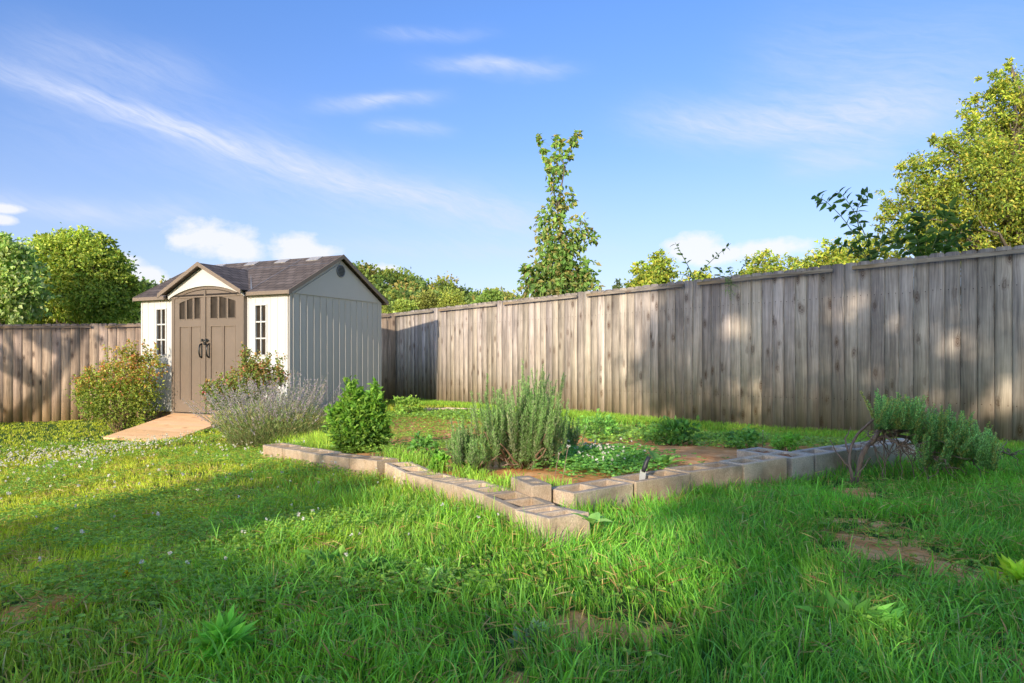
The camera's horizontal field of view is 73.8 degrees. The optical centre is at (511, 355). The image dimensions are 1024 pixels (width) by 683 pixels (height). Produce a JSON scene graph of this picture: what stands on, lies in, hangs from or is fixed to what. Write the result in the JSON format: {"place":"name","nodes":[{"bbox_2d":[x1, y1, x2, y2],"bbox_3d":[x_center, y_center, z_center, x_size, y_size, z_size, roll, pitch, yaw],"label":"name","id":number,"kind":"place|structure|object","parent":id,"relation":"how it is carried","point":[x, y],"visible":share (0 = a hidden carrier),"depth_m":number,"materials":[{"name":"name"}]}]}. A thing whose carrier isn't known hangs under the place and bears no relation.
{"place":"outdoors","nodes":[
{"label":"outdoors","id":0,"kind":"place"},
{"bbox_2d":[0,399,1023,682],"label":"grass","id":1,"kind":"structure","parent":0,"point":[692,659],"depth_m":1.88,"materials":[{"name":"green plant"}]},
{"bbox_2d":[572,512,612,523],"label":"dock plant","id":2,"kind":"object","parent":1,"relation":"on","point":[593,518],"visible":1,"depth_m":2.31,"materials":[{"name":"green plant"}]},
{"bbox_2d":[0,399,1023,682],"bbox_3d":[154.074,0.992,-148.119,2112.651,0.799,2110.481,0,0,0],"label":"ground","id":3,"kind":"structure","parent":0,"point":[706,453],"depth_m":2.19,"materials":[{"name":"green plant"}]},
{"bbox_2d":[0,231,61,324],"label":"tree","id":4,"kind":"object","parent":3,"relation":"on","point":[23,295],"visible":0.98,"depth_m":19.72,"materials":[{"name":"green plant"}]},
{"bbox_2d":[22,222,149,324],"bbox_3d":[-15.298,-1.702,23.921,4.768,5.821,4.440,0,0,37],"label":"tree","id":5,"kind":"object","parent":3,"relation":"on","point":[92,279],"visible":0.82,"depth_m":23.30,"materials":[{"name":"green plant"}]},
{"bbox_2d":[65,338,169,434],"bbox_3d":[-6.112,0.534,10.582,1.349,1.616,1.323,0,0,-42],"label":"rose bush","id":6,"kind":"object","parent":3,"relation":"on","point":[115,391],"visible":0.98,"depth_m":10.44,"materials":[{"name":"green plant"}]},
{"bbox_2d":[119,275,170,323],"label":"tree","id":7,"kind":"object","parent":3,"relation":"on","point":[147,283],"visible":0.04,"depth_m":44.15,"materials":[{"name":"green plant"}]},
{"bbox_2d":[0,427,304,498],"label":"clover flowers","id":8,"kind":"object","parent":3,"relation":"on","point":[68,452],"visible":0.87,"depth_m":7.32,"materials":[{"name":"white plant"}]},
{"bbox_2d":[103,413,222,441],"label":"wooden ramp","id":9,"kind":"structure","parent":3,"relation":"on","point":[173,424],"depth_m":9.82,"materials":[{"name":"brown wood"}]},
{"bbox_2d":[0,313,395,422],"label":"wooden fence","id":10,"kind":"object","parent":3,"relation":"on","point":[41,365],"visible":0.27,"depth_m":13.31,"materials":[{"name":"brown wood"}]},
{"bbox_2d":[183,604,260,672],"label":"leafy weed","id":11,"kind":"object","parent":3,"relation":"on","point":[233,625],"visible":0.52,"depth_m":1.40,"materials":[{"name":"green plant"}]},
{"bbox_2d":[196,342,289,427],"bbox_3d":[-3.486,0.443,8.869,1.134,1.277,0.785,0,0,0],"label":"rose bush","id":12,"kind":"object","parent":3,"relation":"on","point":[255,368],"visible":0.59,"depth_m":8.80,"materials":[{"name":"green plant"}]},
{"bbox_2d":[132,254,388,421],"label":"storage shed","id":13,"kind":"structure","parent":3,"relation":"on","point":[312,319],"depth_m":10.58,"materials":[{"name":"white plastic"}]},
{"bbox_2d":[156,308,166,355],"bbox_3d":[-5.635,-0.380,10.982,0.244,0.771,0.042,0,0,25],"label":"front window","id":14,"kind":"structure","parent":13,"relation":"in","point":[161,313],"depth_m":10.99,"materials":[{"name":"white plastic"}]},
{"bbox_2d":[175,290,207,412],"bbox_3d":[-4.978,-0.066,10.577,0.755,1.893,0.090,0,0,25],"label":"door","id":15,"kind":"structure","parent":13,"relation":"in","point":[190,313],"depth_m":10.61,"materials":[{"name":"brown plastic"}]},
{"bbox_2d":[206,290,239,413],"bbox_3d":[-4.378,-0.066,10.294,0.726,1.893,0.090,0,0,25],"label":"door","id":16,"kind":"structure","parent":13,"relation":"in","point":[222,312],"depth_m":10.34,"materials":[{"name":"brown plastic"}]},
{"bbox_2d":[254,304,266,355],"bbox_3d":[-3.705,-0.380,10.090,0.244,0.771,0.042,0,0,25],"label":"front window","id":17,"kind":"structure","parent":13,"relation":"in","point":[260,310],"depth_m":10.10,"materials":[{"name":"white plastic"}]},
{"bbox_2d":[182,370,343,448],"bbox_3d":[-2.527,0.556,7.202,1.705,0.826,1.481,0,0,-29],"label":"lavender bush","id":18,"kind":"object","parent":3,"relation":"on","point":[292,416],"visible":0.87,"depth_m":6.97,"materials":[{"name":"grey plant"}]},
{"bbox_2d":[0,413,546,611],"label":"clover","id":19,"kind":"object","parent":3,"relation":"on","point":[171,577],"depth_m":2.72,"materials":[{"name":"green plant"}]},
{"bbox_2d":[263,443,301,460],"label":"concrete block","id":20,"kind":"object","parent":3,"relation":"on","point":[275,449],"depth_m":5.43,"materials":[{"name":"concrete"}]},
{"bbox_2d":[282,446,321,463],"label":"concrete block","id":21,"kind":"object","parent":3,"relation":"on","point":[293,453],"depth_m":5.10,"materials":[{"name":"concrete"}]},
{"bbox_2d":[261,427,343,451],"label":"grass tufts","id":22,"kind":"object","parent":3,"relation":"on","point":[318,438],"visible":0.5,"depth_m":5.74,"materials":[{"name":"green plant"}]},
{"bbox_2d":[300,449,341,467],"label":"concrete block","id":23,"kind":"object","parent":3,"relation":"on","point":[312,456],"depth_m":4.80,"materials":[{"name":"concrete"}]},
{"bbox_2d":[300,545,347,576],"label":"leafy weed","id":24,"kind":"object","parent":3,"relation":"on","point":[331,556],"visible":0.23,"depth_m":2.07,"materials":[{"name":"green plant"}]},
{"bbox_2d":[319,453,363,475],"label":"concrete block","id":25,"kind":"object","parent":3,"relation":"on","point":[341,459],"depth_m":4.51,"materials":[{"name":"concrete"}]},
{"bbox_2d":[321,375,394,453],"bbox_3d":[-1.127,0.467,4.965,0.485,0.665,0.464,0,0,37],"label":"leafy herb","id":26,"kind":"object","parent":3,"relation":"on","point":[357,415],"visible":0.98,"depth_m":4.91,"materials":[{"name":"green plant"}]},
{"bbox_2d":[350,456,397,478],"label":"concrete block","id":27,"kind":"object","parent":3,"relation":"on","point":[364,463],"depth_m":4.21,"materials":[{"name":"concrete"}]},
{"bbox_2d":[351,555,397,583],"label":"leafy weed","id":28,"kind":"object","parent":3,"relation":"on","point":[362,561],"visible":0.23,"depth_m":1.94,"materials":[{"name":"green plant"}]},
{"bbox_2d":[381,301,394,313],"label":"background tree","id":29,"kind":"object","parent":3,"relation":"on","point":[388,309],"visible":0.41,"depth_m":54.47,"materials":[{"name":"green plant"}]},
{"bbox_2d":[391,297,418,312],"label":"background tree","id":30,"kind":"object","parent":3,"relation":"on","point":[402,305],"visible":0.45,"depth_m":58.95,"materials":[{"name":"green plant"}]},
{"bbox_2d":[385,462,427,488],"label":"concrete block","id":31,"kind":"object","parent":3,"relation":"on","point":[399,469],"depth_m":3.89,"materials":[{"name":"concrete"}]},
{"bbox_2d":[391,394,425,414],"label":"leafy weed","id":32,"kind":"object","parent":3,"relation":"on","point":[400,407],"visible":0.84,"depth_m":9.67,"materials":[{"name":"green plant"}]},
{"bbox_2d":[407,430,433,458],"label":"leafy weed","id":33,"kind":"object","parent":3,"relation":"on","point":[427,443],"visible":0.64,"depth_m":4.42,"materials":[{"name":"green plant"}]},
{"bbox_2d":[414,290,442,309],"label":"background tree","id":34,"kind":"object","parent":3,"relation":"on","point":[427,299],"visible":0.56,"depth_m":69.08,"materials":[{"name":"green plant"}]},
{"bbox_2d":[406,471,459,495],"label":"concrete block","id":35,"kind":"object","parent":3,"relation":"on","point":[419,478],"depth_m":3.58,"materials":[{"name":"concrete"}]},
{"bbox_2d":[426,408,448,411],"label":"concrete block","id":36,"kind":"object","parent":3,"relation":"on","point":[428,409],"depth_m":10.36,"materials":[{"name":"concrete"}]},
{"bbox_2d":[428,441,447,461],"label":"leafy weed","id":37,"kind":"object","parent":3,"relation":"on","point":[435,444],"visible":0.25,"depth_m":4.21,"materials":[{"name":"green plant"}]},
{"bbox_2d":[426,451,450,471],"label":"leafy weed","id":38,"kind":"object","parent":3,"relation":"on","point":[440,456],"visible":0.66,"depth_m":3.77,"materials":[{"name":"green plant"}]},
{"bbox_2d":[425,564,459,593],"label":"leafy weed","id":39,"kind":"object","parent":3,"relation":"on","point":[431,571],"visible":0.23,"depth_m":1.86,"materials":[{"name":"green plant"}]},
{"bbox_2d":[436,289,468,307],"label":"background tree","id":40,"kind":"object","parent":3,"relation":"on","point":[449,299],"visible":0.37,"depth_m":65.72,"materials":[{"name":"green plant"}]},
{"bbox_2d":[372,442,535,496],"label":"grass tufts","id":41,"kind":"object","parent":3,"relation":"on","point":[415,459],"visible":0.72,"depth_m":3.81,"materials":[{"name":"green plant"}]},
{"bbox_2d":[447,429,466,469],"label":"rosemary bush","id":42,"kind":"object","parent":3,"relation":"on","point":[449,444],"visible":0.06,"depth_m":3.83,"materials":[{"name":"green plant"}]},
{"bbox_2d":[432,478,483,501],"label":"concrete block","id":43,"kind":"object","parent":3,"relation":"on","point":[448,485],"depth_m":3.31,"materials":[{"name":"concrete"}]},
{"bbox_2d":[445,415,500,473],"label":"rosemary bush","id":44,"kind":"object","parent":3,"relation":"on","point":[465,448],"visible":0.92,"depth_m":3.60,"materials":[{"name":"green plant"}]},
{"bbox_2d":[454,482,512,515],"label":"concrete block","id":45,"kind":"object","parent":3,"relation":"on","point":[460,489],"depth_m":3.06,"materials":[{"name":"concrete"}]},
{"bbox_2d":[470,287,503,303],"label":"background tree","id":46,"kind":"object","parent":3,"relation":"on","point":[488,295],"visible":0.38,"depth_m":61.51,"materials":[{"name":"green plant"}]},
{"bbox_2d":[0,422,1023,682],"bbox_3d":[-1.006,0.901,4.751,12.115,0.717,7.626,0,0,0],"label":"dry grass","id":47,"kind":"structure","parent":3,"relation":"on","point":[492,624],"depth_m":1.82,"materials":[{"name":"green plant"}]},
{"bbox_2d":[0,474,1023,682],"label":"clover","id":48,"kind":"object","parent":3,"relation":"on","point":[629,652],"visible":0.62,"depth_m":1.71,"materials":[{"name":"green plant"}]},
{"bbox_2d":[454,468,578,500],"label":"grass tufts","id":49,"kind":"object","parent":3,"relation":"on","point":[483,477],"visible":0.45,"depth_m":3.24,"materials":[{"name":"green plant"}]},
{"bbox_2d":[483,491,554,532],"bbox_3d":[0.027,0.671,2.747,0.170,0.192,0.347,-3,-1,-23],"label":"concrete block","id":50,"kind":"object","parent":3,"relation":"on","point":[508,502],"depth_m":2.74,"materials":[{"name":"concrete"}]},
{"bbox_2d":[492,420,562,467],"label":"bare branches","id":51,"kind":"object","parent":3,"relation":"on","point":[517,456],"visible":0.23,"depth_m":3.70,"materials":[{"name":"brown plant"}]},
{"bbox_2d":[469,358,586,470],"bbox_3d":[0.083,0.331,3.750,0.628,0.639,0.685,0,0,0],"label":"rosemary bush","id":52,"kind":"object","parent":3,"relation":"on","point":[531,426],"visible":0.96,"depth_m":3.62,"materials":[{"name":"green plant"}]},
{"bbox_2d":[507,617,549,652],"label":"leafy weed","id":53,"kind":"object","parent":3,"relation":"on","point":[527,631],"visible":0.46,"depth_m":1.46,"materials":[{"name":"green plant"}]},
{"bbox_2d":[511,476,551,502],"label":"concrete block","id":54,"kind":"object","parent":3,"relation":"on","point":[530,486],"depth_m":2.81,"materials":[{"name":"beige concrete"}]},
{"bbox_2d":[515,505,589,545],"bbox_3d":[0.147,0.658,2.466,0.170,0.192,0.244,-1,-4,-28],"label":"concrete block","id":55,"kind":"object","parent":3,"relation":"on","point":[556,517],"depth_m":2.39,"materials":[{"name":"concrete"}]},
{"bbox_2d":[515,129,605,299],"bbox_3d":[0.948,-1.792,13.566,1.847,5.470,2.019,0,0,29],"label":"young tree","id":56,"kind":"object","parent":3,"relation":"on","point":[553,272],"visible":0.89,"depth_m":13.48,"materials":[{"name":"green plant"}]},
{"bbox_2d":[561,445,569,483],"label":"seed stalk","id":57,"kind":"object","parent":3,"relation":"on","point":[568,446],"visible":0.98,"depth_m":3.16,"materials":[{"name":"brown plant"}]},
{"bbox_2d":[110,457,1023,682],"bbox_3d":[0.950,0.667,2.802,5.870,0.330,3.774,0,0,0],"label":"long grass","id":58,"kind":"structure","parent":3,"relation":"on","point":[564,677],"depth_m":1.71,"materials":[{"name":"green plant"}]},
{"bbox_2d":[561,417,580,445],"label":"rosemary bush","id":59,"kind":"object","parent":3,"relation":"on","point":[572,438],"visible":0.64,"depth_m":4.50,"materials":[{"name":"green plant"}]},
{"bbox_2d":[288,408,886,468],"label":"bed weeds","id":60,"kind":"object","parent":3,"relation":"on","point":[626,433],"visible":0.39,"depth_m":5.95,"materials":[{"name":"green plant"}]},
{"bbox_2d":[552,478,632,515],"bbox_3d":[0.336,0.650,2.921,0.378,0.192,0.160,1,0,-41],"label":"concrete block","id":61,"kind":"object","parent":3,"relation":"on","point":[602,488],"depth_m":2.88,"materials":[{"name":"concrete"}]},
{"bbox_2d":[573,408,620,440],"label":"leafy weed","id":62,"kind":"object","parent":3,"relation":"on","point":[603,423],"visible":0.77,"depth_m":6.33,"materials":[{"name":"green plant"}]},
{"bbox_2d":[496,438,705,481],"bbox_3d":[0.481,0.590,4.121,1.274,0.147,2.130,0,0,0],"label":"clover","id":63,"kind":"object","parent":3,"relation":"on","point":[590,464],"depth_m":3.71,"materials":[{"name":"green plant"}]},
{"bbox_2d":[611,278,630,288],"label":"background tree","id":64,"kind":"object","parent":3,"relation":"on","point":[618,285],"visible":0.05,"depth_m":23.93,"materials":[{"name":"green plant"}]},
{"bbox_2d":[623,260,659,287],"bbox_3d":[3.226,-0.705,17.016,0.988,3.384,1.113,0,0,32],"label":"background tree","id":65,"kind":"object","parent":3,"relation":"on","point":[646,279],"visible":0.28,"depth_m":16.89,"materials":[{"name":"green plant"}]},
{"bbox_2d":[611,469,689,505],"bbox_3d":[0.643,0.649,3.167,0.370,0.192,0.160,0,0,-37],"label":"concrete block","id":66,"kind":"object","parent":3,"relation":"on","point":[655,481],"depth_m":3.11,"materials":[{"name":"concrete"}]},
{"bbox_2d":[639,456,650,479],"bbox_3d":[0.604,0.528,3.109,0.056,0.143,0.022,0,0,0],"label":"garden knife","id":67,"kind":"object","parent":66,"relation":"in","point":[642,474],"visible":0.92,"depth_m":3.11,"materials":[{"name":"metal"}]},
{"bbox_2d":[639,248,681,283],"bbox_3d":[4.079,-1.001,18.870,1.306,4.016,1.352,0,0,0],"label":"background tree","id":68,"kind":"object","parent":3,"relation":"on","point":[659,267],"visible":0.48,"depth_m":18.75,"materials":[{"name":"green plant"}]},
{"bbox_2d":[648,449,687,466],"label":"dock plant","id":69,"kind":"object","parent":3,"relation":"on","point":[667,459],"visible":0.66,"depth_m":3.71,"materials":[{"name":"green plant"}]},
{"bbox_2d":[637,415,708,445],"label":"leafy weed","id":70,"kind":"object","parent":3,"relation":"on","point":[676,426],"visible":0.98,"depth_m":5.42,"materials":[{"name":"green plant"}]},
{"bbox_2d":[674,266,719,280],"bbox_3d":[4.910,-0.689,18.198,1.709,3.354,1.443,0,0,0],"label":"background tree","id":71,"kind":"object","parent":3,"relation":"on","point":[706,275],"visible":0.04,"depth_m":17.94,"materials":[{"name":"green plant"}]},
{"bbox_2d":[671,243,729,280],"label":"pokeweed","id":72,"kind":"object","parent":3,"relation":"on","point":[685,262],"visible":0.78,"depth_m":9.75,"materials":[{"name":"green plant"}]},
{"bbox_2d":[664,462,741,491],"bbox_3d":[0.961,0.650,3.420,0.416,0.192,0.160,1,-1,-36],"label":"concrete block","id":73,"kind":"object","parent":3,"relation":"on","point":[699,473],"depth_m":3.39,"materials":[{"name":"concrete"}]},
{"bbox_2d":[390,397,1023,448],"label":"grass verge","id":74,"kind":"object","parent":3,"relation":"on","point":[629,419],"depth_m":8.65,"materials":[{"name":"green plant"}]},
{"bbox_2d":[394,245,1023,443],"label":"wooden fence","id":75,"kind":"object","parent":3,"relation":"on","point":[822,346],"visible":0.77,"depth_m":8.38,"materials":[{"name":"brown wood"}]},
{"bbox_2d":[725,275,738,298],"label":"creeper","id":76,"kind":"object","parent":75,"relation":"attached to","point":[726,280],"visible":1,"depth_m":8.62,"materials":[{"name":"green plant"}]},
{"bbox_2d":[705,424,766,448],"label":"leafy weed","id":77,"kind":"object","parent":3,"relation":"on","point":[753,435],"visible":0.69,"depth_m":5.00,"materials":[{"name":"green plant"}]},
{"bbox_2d":[726,259,750,276],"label":"pokeweed","id":78,"kind":"object","parent":3,"relation":"on","point":[747,260],"visible":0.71,"depth_m":9.29,"materials":[{"name":"green plant"}]},
{"bbox_2d":[719,454,786,488],"bbox_3d":[1.296,0.650,3.667,0.385,0.192,0.160,0,0,-36],"label":"concrete block","id":79,"kind":"object","parent":3,"relation":"on","point":[754,467],"depth_m":3.62,"materials":[{"name":"concrete"}]},
{"bbox_2d":[723,248,795,275],"bbox_3d":[6.669,-0.922,18.126,1.974,3.861,1.987,0,0,35],"label":"background tree","id":80,"kind":"object","parent":3,"relation":"on","point":[771,265],"visible":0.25,"depth_m":17.86,"materials":[{"name":"green plant"}]},
{"bbox_2d":[737,447,813,480],"bbox_3d":[1.514,0.652,3.939,0.192,0.192,0.384,-1,1,-31],"label":"concrete block","id":81,"kind":"object","parent":3,"relation":"on","point":[802,463],"depth_m":3.81,"materials":[{"name":"concrete"}]},
{"bbox_2d":[770,431,802,451],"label":"leafy weed","id":82,"kind":"object","parent":3,"relation":"on","point":[789,440],"visible":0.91,"depth_m":4.46,"materials":[{"name":"green plant"}]},
{"bbox_2d":[780,255,803,270],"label":"background tree","id":83,"kind":"object","parent":3,"relation":"on","point":[791,260],"visible":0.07,"depth_m":19.95,"materials":[{"name":"green plant"}]},
{"bbox_2d":[791,445,854,477],"bbox_3d":[1.832,0.648,4.017,0.407,0.192,0.160,0,2,-34],"label":"concrete block","id":84,"kind":"object","parent":3,"relation":"on","point":[827,456],"depth_m":3.95,"materials":[{"name":"concrete"}]},
{"bbox_2d":[793,237,854,268],"bbox_3d":[7.745,-0.993,17.037,1.702,3.971,1.695,0,0,0],"label":"background tree","id":85,"kind":"object","parent":3,"relation":"on","point":[826,257],"visible":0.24,"depth_m":16.88,"materials":[{"name":"green plant"}]},
{"bbox_2d":[811,187,889,260],"bbox_3d":[4.101,-0.591,8.307,0.990,2.994,0.336,0,0,0],"label":"pokeweed","id":86,"kind":"object","parent":3,"relation":"on","point":[874,253],"visible":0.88,"depth_m":8.31,"materials":[{"name":"green plant"}]},
{"bbox_2d":[792,588,911,644],"bbox_3d":[0.765,0.601,1.565,0.282,0.152,0.150,0,0,29],"label":"leafy weed","id":87,"kind":"object","parent":3,"relation":"on","point":[845,604],"visible":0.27,"depth_m":1.55,"materials":[{"name":"green plant"}]},
{"bbox_2d":[823,229,894,262],"bbox_3d":[8.919,-1.146,17.883,2.062,4.327,2.187,0,0,24],"label":"background tree","id":88,"kind":"object","parent":3,"relation":"on","point":[856,258],"visible":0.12,"depth_m":17.66,"materials":[{"name":"green plant"}]},
{"bbox_2d":[836,441,895,470],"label":"concrete block","id":89,"kind":"object","parent":3,"relation":"on","point":[856,446],"depth_m":4.22,"materials":[{"name":"concrete"}]},
{"bbox_2d":[886,438,919,467],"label":"concrete block","id":90,"kind":"object","parent":3,"relation":"on","point":[904,455],"depth_m":4.40,"materials":[{"name":"concrete"}]},
{"bbox_2d":[830,388,1023,484],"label":"rosemary bush","id":91,"kind":"object","parent":3,"relation":"on","point":[942,440],"visible":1,"depth_m":3.49,"materials":[{"name":"green plant"}]},
{"bbox_2d":[881,195,980,258],"bbox_3d":[4.879,-0.480,7.963,1.100,2.777,0.338,0,0,6],"label":"pokeweed","id":92,"kind":"object","parent":3,"relation":"on","point":[928,249],"visible":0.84,"depth_m":7.95,"materials":[{"name":"green plant"}]},
{"bbox_2d":[862,56,1023,259],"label":"tree","id":93,"kind":"object","parent":3,"relation":"on","point":[988,205],"visible":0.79,"depth_m":13.71,"materials":[{"name":"green plant"}]},
{"bbox_2d":[979,553,1023,592],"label":"leafy weed","id":94,"kind":"object","parent":3,"relation":"on","point":[1010,565],"visible":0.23,"depth_m":1.82,"materials":[{"name":"green plant"}]},
{"bbox_2d":[0,0,1023,299],"label":"sky","id":95,"kind":"structure","parent":0,"point":[383,133],"materials":[{"name":"blue"}]},
{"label":"hills","id":96,"kind":"structure","parent":0,"visible":0},
{"bbox_2d":[69,260,552,323],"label":"woodland","id":97,"kind":"object","parent":96,"relation":"on","point":[406,285],"visible":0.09,"depth_m":140.31,"materials":[{"name":"green plant"}]}
]}

